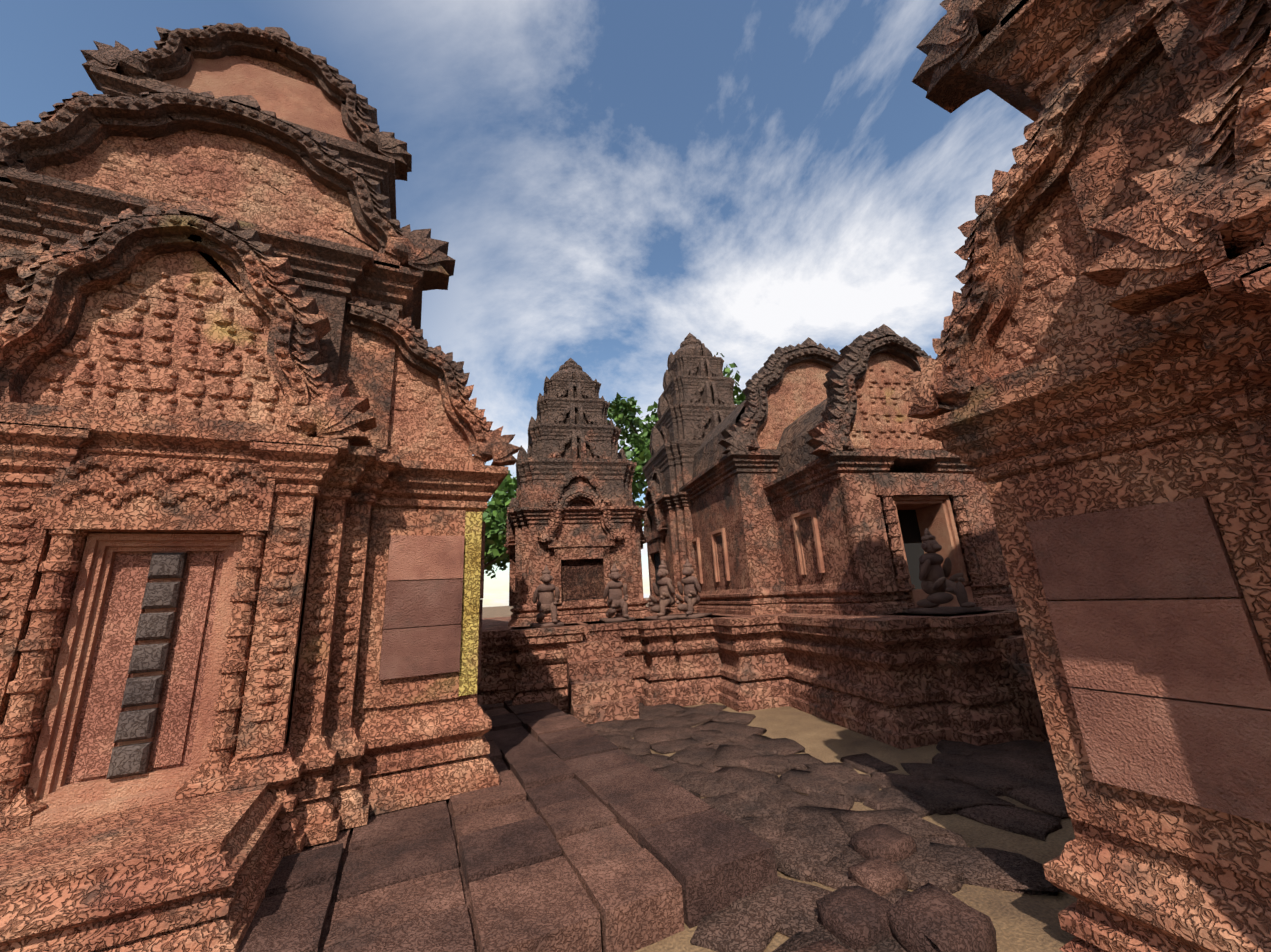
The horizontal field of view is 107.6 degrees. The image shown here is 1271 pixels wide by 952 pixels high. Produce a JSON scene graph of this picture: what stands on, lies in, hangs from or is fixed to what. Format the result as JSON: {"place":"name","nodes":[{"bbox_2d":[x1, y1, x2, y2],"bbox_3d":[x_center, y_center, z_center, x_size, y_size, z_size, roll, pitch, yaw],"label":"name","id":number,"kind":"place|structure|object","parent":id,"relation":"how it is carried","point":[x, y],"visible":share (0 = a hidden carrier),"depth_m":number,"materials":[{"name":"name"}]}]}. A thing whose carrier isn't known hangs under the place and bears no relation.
{"place":"outdoors","nodes":[
{"label":"outdoors","id":0,"kind":"place"},
{"bbox_2d":[64,551,224,784],"bbox_3d":[-3.213,1.218,3.151,0.580,1.380,0.250,4,-16,-25],"label":"false door","id":1,"kind":"structure","parent":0,"point":[94,744],"depth_m":3.03,"materials":[{"name":"stone"}]},
{"bbox_2d":[106,552,187,779],"bbox_3d":[-3.142,1.176,3.005,0.170,1.353,0.065,4,-16,-25],"label":"temple boss","id":2,"kind":"object","parent":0,"point":[131,759],"visible":0.9,"depth_m":2.98,"materials":[{"name":"grey stone"}]},
{"bbox_2d":[0,0,1033,606],"label":"sky","id":3,"kind":"structure","parent":0,"point":[607,184],"materials":[{"name":"blue"}]},
{"bbox_2d":[561,510,923,600],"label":"door","id":4,"kind":"structure","parent":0,"point":[911,535],"depth_m":7.38,"materials":[{"name":"brown stone"}]},
{"bbox_2d":[504,324,1014,625],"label":"temple building","id":5,"kind":"structure","parent":0,"point":[573,501],"depth_m":8.90,"materials":[{"name":"brown stone"}]},
{"bbox_2d":[692,399,827,478],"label":"temple roof","id":6,"kind":"structure","parent":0,"point":[796,450],"depth_m":8.54,"materials":[{"name":"brown stone"}]},
{"bbox_2d":[482,598,1077,951],"bbox_3d":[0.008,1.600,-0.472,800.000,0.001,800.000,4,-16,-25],"label":"ground","id":7,"kind":"structure","parent":0,"point":[1025,922],"depth_m":3.01,"materials":[{"name":"beige sand"}]},
{"bbox_2d":[483,512,508,559],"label":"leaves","id":8,"kind":"object","parent":7,"relation":"on","point":[496,531],"visible":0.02,"depth_m":20.82,"materials":[{"name":"green plant"}]},
{"bbox_2d":[484,503,509,578],"bbox_3d":[-11.116,5.393,30.591,9.159,9.437,10.287,-15,-19,39],"label":"tree","id":9,"kind":"object","parent":7,"relation":"on","point":[490,558],"visible":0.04,"depth_m":30.48,"materials":[{"name":"green plant"}]},
{"bbox_2d":[485,470,644,528],"bbox_3d":[-4.159,4.051,26.655,9.580,9.320,8.899,4,-16,-25],"label":"tree","id":10,"kind":"object","parent":7,"relation":"on","point":[501,498],"visible":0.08,"depth_m":23.26,"materials":[{"name":"green plant"}]},
{"bbox_2d":[237,700,996,951],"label":"stone pavement","id":11,"kind":"structure","parent":7,"relation":"on","point":[569,833],"depth_m":2.62,"materials":[{"name":"brown stone"}]},
{"bbox_2d":[0,0,1270,951],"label":"temple building","id":12,"kind":"structure","parent":7,"relation":"on","point":[1149,135],"depth_m":2.70,"materials":[{"name":"brown stone"}]},
{"bbox_2d":[459,511,481,695],"bbox_3d":[-1.514,1.129,4.271,0.150,1.610,0.085,4,-16,-25],"label":"temple lichen","id":13,"kind":"object","parent":12,"relation":"attached to","point":[468,673],"visible":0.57,"depth_m":4.22},
{"bbox_2d":[28,34,973,825],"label":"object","id":14,"kind":"structure","parent":12,"relation":"attached to","point":[286,98],"depth_m":3.08,"materials":[{"name":"stone"}]},
{"bbox_2d":[21,55,1120,454],"bbox_3d":[1.315,-2.668,3.671,12.054,4.884,9.118,4,-16,-25],"label":"temple tympanum","id":15,"kind":"object","parent":12,"relation":"attached to","point":[177,333],"visible":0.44,"depth_m":3.60,"materials":[{"name":"stone"}]},
{"bbox_2d":[379,497,1270,823],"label":"temple blocks","id":16,"kind":"structure","parent":12,"relation":"attached to","point":[1167,679],"depth_m":1.98,"materials":[{"name":"brown stone"}]},
{"bbox_2d":[607,352,744,505],"bbox_3d":[3.503,1.219,29.000,10.958,15.141,8.837,-15,-19,38],"label":"tree","id":17,"kind":"object","parent":7,"relation":"on","point":[619,409],"visible":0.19,"depth_m":29.40,"materials":[{"name":"green plant"}]},
{"bbox_2d":[477,604,1049,749],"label":"temple platform","id":18,"kind":"structure","parent":7,"relation":"on","point":[901,681],"depth_m":6.43,"materials":[{"name":"stone"}]},
{"bbox_2d":[530,565,563,627],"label":"guardian statue","id":19,"kind":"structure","parent":18,"relation":"on","point":[547,603],"depth_m":7.83,"materials":[{"name":"stone"}]},
{"bbox_2d":[599,563,634,622],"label":"guardian statue","id":20,"kind":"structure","parent":18,"relation":"on","point":[613,593],"depth_m":8.31,"materials":[{"name":"stone"}]},
{"bbox_2d":[644,560,684,619],"bbox_3d":[0.487,1.992,8.197,0.618,1.012,0.494,11,-20,-43],"label":"guardian statue","id":21,"kind":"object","parent":18,"relation":"on","point":[665,592],"depth_m":8.11,"materials":[{"name":"stone"}]},
{"bbox_2d":[675,559,711,618],"bbox_3d":[0.936,1.965,8.191,0.494,1.012,0.618,-14,-18,36],"label":"guardian statue","id":22,"kind":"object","parent":18,"relation":"on","point":[692,588],"depth_m":8.11,"materials":[{"name":"stone"}]},
{"bbox_2d":[907,528,982,614],"bbox_3d":[3.841,1.192,5.940,0.520,1.065,0.650,1,-15,-17],"label":"guardian statue","id":23,"kind":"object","parent":18,"relation":"on","point":[936,584],"visible":1,"depth_m":5.86,"materials":[{"name":"stone"}]},
{"bbox_2d":[566,703,1068,951],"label":"paving stones","id":24,"kind":"object","parent":7,"relation":"on","point":[732,765],"visible":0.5,"depth_m":3.57,"materials":[{"name":"stone"}]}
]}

